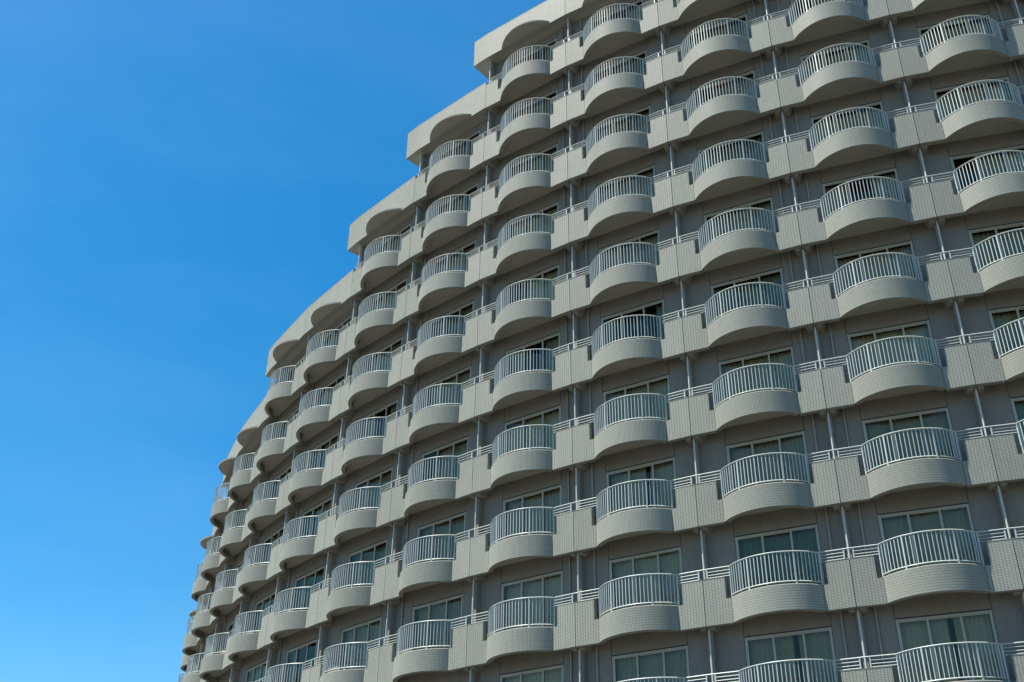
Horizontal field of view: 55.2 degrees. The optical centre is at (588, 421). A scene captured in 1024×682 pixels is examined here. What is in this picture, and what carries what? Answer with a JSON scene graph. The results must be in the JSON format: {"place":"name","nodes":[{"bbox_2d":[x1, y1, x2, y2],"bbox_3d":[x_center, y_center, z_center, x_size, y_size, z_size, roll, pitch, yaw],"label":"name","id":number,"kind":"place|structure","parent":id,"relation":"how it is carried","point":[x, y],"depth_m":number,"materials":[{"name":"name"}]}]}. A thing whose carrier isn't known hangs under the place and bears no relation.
{"place":"outdoors","nodes":[
{"label":"outdoors","id":0,"kind":"place"},
{"bbox_2d":[0,0,545,681],"label":"sky","id":1,"kind":"structure","parent":0,"point":[181,181],"materials":[{"name":"blue"}]},
{"bbox_2d":[178,0,1023,681],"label":"apartment building","id":2,"kind":"structure","parent":0,"point":[652,340],"depth_m":33.02,"materials":[{"name":"paint"}]},
{"bbox_2d":[225,616,240,650],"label":"window","id":3,"kind":"structure","parent":2,"relation":"in","point":[232,623],"depth_m":46.20,"materials":[{"name":"metal"}]},
{"bbox_2d":[234,553,249,586],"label":"window","id":4,"kind":"structure","parent":2,"relation":"in","point":[238,566],"depth_m":47.62,"materials":[{"name":"metal"}]},
{"bbox_2d":[246,661,266,681],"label":"window","id":5,"kind":"structure","parent":2,"relation":"in","point":[259,673],"depth_m":41.60,"materials":[{"name":"glass"}]},
{"bbox_2d":[252,591,275,632],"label":"window","id":6,"kind":"structure","parent":2,"relation":"in","point":[265,604],"depth_m":42.99,"materials":[{"name":"glass"}]},
{"bbox_2d":[262,526,283,563],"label":"window","id":7,"kind":"structure","parent":2,"relation":"in","point":[280,534],"depth_m":44.36,"materials":[{"name":"metal"}]},
{"bbox_2d":[270,465,291,499],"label":"window","id":8,"kind":"structure","parent":2,"relation":"in","point":[286,471],"depth_m":45.72,"materials":[{"name":"glass"}]},
{"bbox_2d":[279,408,298,439],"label":"window","id":9,"kind":"structure","parent":2,"relation":"in","point":[294,413],"depth_m":47.05,"materials":[{"name":"metal"}]},
{"bbox_2d":[286,353,305,382],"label":"window","id":10,"kind":"structure","parent":2,"relation":"in","point":[304,355],"depth_m":48.37,"materials":[{"name":"metal"}]},
{"bbox_2d":[284,639,316,681],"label":"window","id":11,"kind":"structure","parent":2,"relation":"in","point":[295,654],"depth_m":38.88,"materials":[{"name":"glass"}]},
{"bbox_2d":[292,565,324,610],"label":"window","id":12,"kind":"structure","parent":2,"relation":"in","point":[318,577],"depth_m":40.11,"materials":[{"name":"glass"}]},
{"bbox_2d":[301,497,331,537],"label":"window","id":13,"kind":"structure","parent":2,"relation":"in","point":[324,508],"depth_m":41.37,"materials":[{"name":"glass"}]},
{"bbox_2d":[309,432,338,470],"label":"window","id":14,"kind":"structure","parent":2,"relation":"in","point":[335,441],"depth_m":42.76,"materials":[{"name":"glass"}]},
{"bbox_2d":[316,372,344,407],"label":"window","id":15,"kind":"structure","parent":2,"relation":"in","point":[336,380],"depth_m":44.30,"materials":[{"name":"glass"}]},
{"bbox_2d":[324,316,350,347],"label":"window","id":16,"kind":"structure","parent":2,"relation":"in","point":[342,324],"depth_m":45.68,"materials":[{"name":"glass"}]},
{"bbox_2d":[339,617,380,669],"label":"window","id":17,"kind":"structure","parent":2,"relation":"in","point":[370,631],"depth_m":36.09,"materials":[{"name":"glass"}]},
{"bbox_2d":[346,539,386,587],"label":"window","id":18,"kind":"structure","parent":2,"relation":"in","point":[377,553],"depth_m":37.48,"materials":[{"name":"glass"}]},
{"bbox_2d":[354,467,392,510],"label":"window","id":19,"kind":"structure","parent":2,"relation":"in","point":[382,480],"depth_m":38.85,"materials":[{"name":"glass"}]},
{"bbox_2d":[361,400,397,439],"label":"window","id":20,"kind":"structure","parent":2,"relation":"in","point":[394,409],"depth_m":40.27,"materials":[{"name":"glass"}]},
{"bbox_2d":[367,337,401,373],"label":"window","id":21,"kind":"structure","parent":2,"relation":"in","point":[397,346],"depth_m":41.62,"materials":[{"name":"glass"}]},
{"bbox_2d":[373,278,406,311],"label":"window","id":22,"kind":"structure","parent":2,"relation":"in","point":[405,280],"depth_m":43.00,"materials":[{"name":"glass"}]},
{"bbox_2d":[378,223,410,252],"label":"window","id":23,"kind":"structure","parent":2,"relation":"in","point":[400,232],"depth_m":44.41,"materials":[{"name":"glass"}]},
{"bbox_2d":[411,594,461,652],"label":"window","id":24,"kind":"structure","parent":2,"relation":"in","point":[445,609],"depth_m":33.73,"materials":[{"name":"glass"}]},
{"bbox_2d":[416,512,464,563],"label":"window","id":25,"kind":"structure","parent":2,"relation":"in","point":[456,526],"depth_m":35.10,"materials":[{"name":"glass"}]},
{"bbox_2d":[421,437,467,482],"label":"window","id":26,"kind":"structure","parent":2,"relation":"in","point":[462,448],"depth_m":36.39,"materials":[{"name":"glass"}]},
{"bbox_2d":[426,366,470,408],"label":"window","id":27,"kind":"structure","parent":2,"relation":"in","point":[455,392],"depth_m":37.87,"materials":[{"name":"glass"}]},
{"bbox_2d":[430,301,472,339],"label":"window","id":28,"kind":"structure","parent":2,"relation":"in","point":[456,327],"depth_m":39.23,"materials":[{"name":"glass"}]},
{"bbox_2d":[434,240,475,275],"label":"window","id":29,"kind":"structure","parent":2,"relation":"in","point":[462,258],"depth_m":40.62,"materials":[{"name":"glass"}]},
{"bbox_2d":[437,183,477,215],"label":"window","id":30,"kind":"structure","parent":2,"relation":"in","point":[460,203],"depth_m":42.02,"materials":[{"name":"glass"}]},
{"bbox_2d":[441,130,479,158],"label":"window","id":31,"kind":"structure","parent":2,"relation":"in","point":[468,146],"depth_m":43.37,"materials":[{"name":"glass"}]},
{"bbox_2d":[503,485,560,540],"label":"window","id":32,"kind":"structure","parent":2,"relation":"in","point":[551,498],"depth_m":33.02,"materials":[{"name":"glass"}]},
{"bbox_2d":[502,571,561,630],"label":"window","id":33,"kind":"structure","parent":2,"relation":"in","point":[538,586],"depth_m":31.64,"materials":[{"name":"glass"}]},
{"bbox_2d":[501,665,562,681],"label":"window","id":34,"kind":"structure","parent":2,"relation":"in","point":[554,673],"depth_m":30.39,"materials":[{"name":"glass"}]},
{"bbox_2d":[506,332,559,377],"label":"window","id":35,"kind":"structure","parent":2,"relation":"in","point":[552,344],"depth_m":35.71,"materials":[{"name":"glass"}]},
{"bbox_2d":[505,406,560,454],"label":"window","id":36,"kind":"structure","parent":2,"relation":"in","point":[553,418],"depth_m":34.40,"materials":[{"name":"glass"}]},
{"bbox_2d":[509,202,557,238],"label":"window","id":37,"kind":"structure","parent":2,"relation":"in","point":[539,223],"depth_m":38.53,"materials":[{"name":"glass"}]},
{"bbox_2d":[508,265,558,304],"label":"window","id":38,"kind":"structure","parent":2,"relation":"in","point":[542,288],"depth_m":37.05,"materials":[{"name":"glass"}]},
{"bbox_2d":[511,89,556,120],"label":"window","id":39,"kind":"structure","parent":2,"relation":"in","point":[540,110],"depth_m":41.31,"materials":[{"name":"metal"}]},
{"bbox_2d":[510,144,557,177],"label":"window","id":40,"kind":"structure","parent":2,"relation":"in","point":[539,162],"depth_m":39.91,"materials":[{"name":"glass"}]},
{"bbox_2d":[512,39,556,67],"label":"window","id":41,"kind":"structure","parent":2,"relation":"in","point":[548,49],"depth_m":42.49,"materials":[{"name":"metal"}]},
{"bbox_2d":[592,0,642,28],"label":"window","id":42,"kind":"structure","parent":2,"relation":"in","point":[638,1],"depth_m":40.72,"materials":[{"name":"metal"}]},
{"bbox_2d":[594,50,646,84],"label":"window","id":43,"kind":"structure","parent":2,"relation":"in","point":[617,70],"depth_m":39.46,"materials":[{"name":"metal"}]},
{"bbox_2d":[596,106,650,142],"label":"window","id":44,"kind":"structure","parent":2,"relation":"in","point":[616,128],"depth_m":38.10,"materials":[{"name":"metal"}]},
{"bbox_2d":[597,165,654,204],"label":"window","id":45,"kind":"structure","parent":2,"relation":"in","point":[618,192],"depth_m":36.73,"materials":[{"name":"glass"}]},
{"bbox_2d":[599,230,659,272],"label":"window","id":46,"kind":"structure","parent":2,"relation":"in","point":[654,240],"depth_m":35.34,"materials":[{"name":"glass"}]},
{"bbox_2d":[602,300,664,345],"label":"window","id":47,"kind":"structure","parent":2,"relation":"in","point":[659,309],"depth_m":33.96,"materials":[{"name":"glass"}]},
{"bbox_2d":[604,375,669,427],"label":"window","id":48,"kind":"structure","parent":2,"relation":"in","point":[662,387],"depth_m":32.59,"materials":[{"name":"glass"}]},
{"bbox_2d":[607,457,675,514],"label":"window","id":49,"kind":"structure","parent":2,"relation":"in","point":[665,471],"depth_m":31.21,"materials":[{"name":"glass"}]},
{"bbox_2d":[610,547,682,610],"bbox_3d":[1.827,5.048,29.595,2.385,2.100,0.307,-15,-30,24],"label":"window","id":50,"kind":"structure","parent":2,"relation":"in","point":[669,562],"depth_m":29.81,"materials":[{"name":"glass"}]},
{"bbox_2d":[613,646,689,681],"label":"window","id":51,"kind":"structure","parent":2,"relation":"in","point":[670,662],"depth_m":28.57,"materials":[{"name":"glass"}]},
{"bbox_2d":[687,14,749,50],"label":"window","id":52,"kind":"structure","parent":2,"relation":"in","point":[720,30],"depth_m":38.00,"materials":[{"name":"metal"}]},
{"bbox_2d":[693,71,757,109],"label":"window","id":53,"kind":"structure","parent":2,"relation":"in","point":[739,85],"depth_m":36.56,"materials":[{"name":"metal"}]},
{"bbox_2d":[698,131,766,173],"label":"window","id":54,"kind":"structure","parent":2,"relation":"in","point":[760,139],"depth_m":35.26,"materials":[{"name":"glass"}]},
{"bbox_2d":[705,197,775,242],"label":"window","id":55,"kind":"structure","parent":2,"relation":"in","point":[768,206],"depth_m":33.87,"materials":[{"name":"glass"}]},
{"bbox_2d":[712,269,786,319],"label":"window","id":56,"kind":"structure","parent":2,"relation":"in","point":[777,278],"depth_m":32.48,"materials":[{"name":"glass"}]},
{"bbox_2d":[719,346,797,401],"bbox_3d":[5.412,-1.162,30.812,2.385,2.100,0.307,-12,-29,20],"label":"window","id":57,"kind":"structure","parent":2,"relation":"in","point":[787,358],"depth_m":31.09,"materials":[{"name":"glass"}]},
{"bbox_2d":[727,431,810,492],"bbox_3d":[5.479,1.507,29.443,2.385,2.100,0.307,-12,-29,20],"label":"window","id":58,"kind":"structure","parent":2,"relation":"in","point":[796,444],"depth_m":29.70,"materials":[{"name":"glass"}]},
{"bbox_2d":[736,525,824,592],"bbox_3d":[5.545,4.175,28.074,2.385,2.100,0.305,-12,-29,20],"label":"window","id":59,"kind":"structure","parent":2,"relation":"in","point":[806,539],"depth_m":28.30,"materials":[{"name":"glass"}]},
{"bbox_2d":[746,627,837,681],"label":"window","id":60,"kind":"structure","parent":2,"relation":"in","point":[814,643],"depth_m":26.97,"materials":[{"name":"glass"}]},
{"bbox_2d":[791,0,859,19],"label":"window","id":61,"kind":"structure","parent":2,"relation":"in","point":[816,1],"depth_m":36.84,"materials":[{"name":"metal"}]},
{"bbox_2d":[801,40,872,78],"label":"window","id":62,"kind":"structure","parent":2,"relation":"in","point":[865,41],"depth_m":35.45,"materials":[{"name":"metal"}]},
{"bbox_2d":[811,101,887,146],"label":"window","id":63,"kind":"structure","parent":2,"relation":"in","point":[877,103],"depth_m":34.04,"materials":[{"name":"metal"}]},
{"bbox_2d":[823,168,902,216],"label":"window","id":64,"kind":"structure","parent":2,"relation":"in","point":[894,176],"depth_m":32.60,"materials":[{"name":"metal"}]},
{"bbox_2d":[835,241,919,294],"bbox_3d":[9.201,-4.563,30.941,2.385,2.100,0.307,-10,-28,15],"label":"window","id":65,"kind":"structure","parent":2,"relation":"in","point":[907,250],"depth_m":31.24,"materials":[{"name":"glass"}]},
{"bbox_2d":[848,321,937,378],"bbox_3d":[9.268,-1.894,29.573,2.385,2.100,0.307,-10,-28,15],"label":"window","id":66,"kind":"structure","parent":2,"relation":"in","point":[924,331],"depth_m":29.85,"materials":[{"name":"glass"}]},
{"bbox_2d":[863,408,958,471],"bbox_3d":[9.335,0.775,28.204,2.385,2.100,0.307,-10,-28,15],"label":"window","id":67,"kind":"structure","parent":2,"relation":"in","point":[939,420],"depth_m":28.46,"materials":[{"name":"glass"}]},
{"bbox_2d":[879,504,980,573],"bbox_3d":[9.401,3.443,26.836,2.385,2.100,0.307,-10,-28,15],"label":"window","id":68,"kind":"structure","parent":2,"relation":"in","point":[956,516],"depth_m":27.06,"materials":[{"name":"glass"}]},
{"bbox_2d":[897,610,1005,681],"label":"window","id":69,"kind":"structure","parent":2,"relation":"in","point":[978,626],"depth_m":25.66,"materials":[{"name":"glass"}]},
{"bbox_2d":[918,14,994,53],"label":"window","id":70,"kind":"structure","parent":2,"relation":"in","point":[956,22],"depth_m":34.50,"materials":[{"name":"metal"}]},
{"bbox_2d":[934,77,1014,121],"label":"window","id":71,"kind":"structure","parent":2,"relation":"in","point":[1004,78],"depth_m":33.10,"materials":[{"name":"metal"}]},
{"bbox_2d":[951,145,1023,192],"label":"window","id":72,"kind":"structure","parent":2,"relation":"in","point":[975,155],"depth_m":31.67,"materials":[{"name":"glass"}]},
{"bbox_2d":[969,222,1023,271],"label":"window","id":73,"kind":"structure","parent":2,"relation":"in","point":[977,238],"depth_m":30.38,"materials":[{"name":"glass"}]},
{"bbox_2d":[989,306,1023,357],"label":"window","id":74,"kind":"structure","parent":2,"relation":"in","point":[998,320],"depth_m":29.05,"materials":[{"name":"glass"}]},
{"bbox_2d":[1011,397,1023,447],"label":"window","id":75,"kind":"structure","parent":2,"relation":"in","point":[1018,407],"depth_m":27.79,"materials":[{"name":"glass"}]}
]}

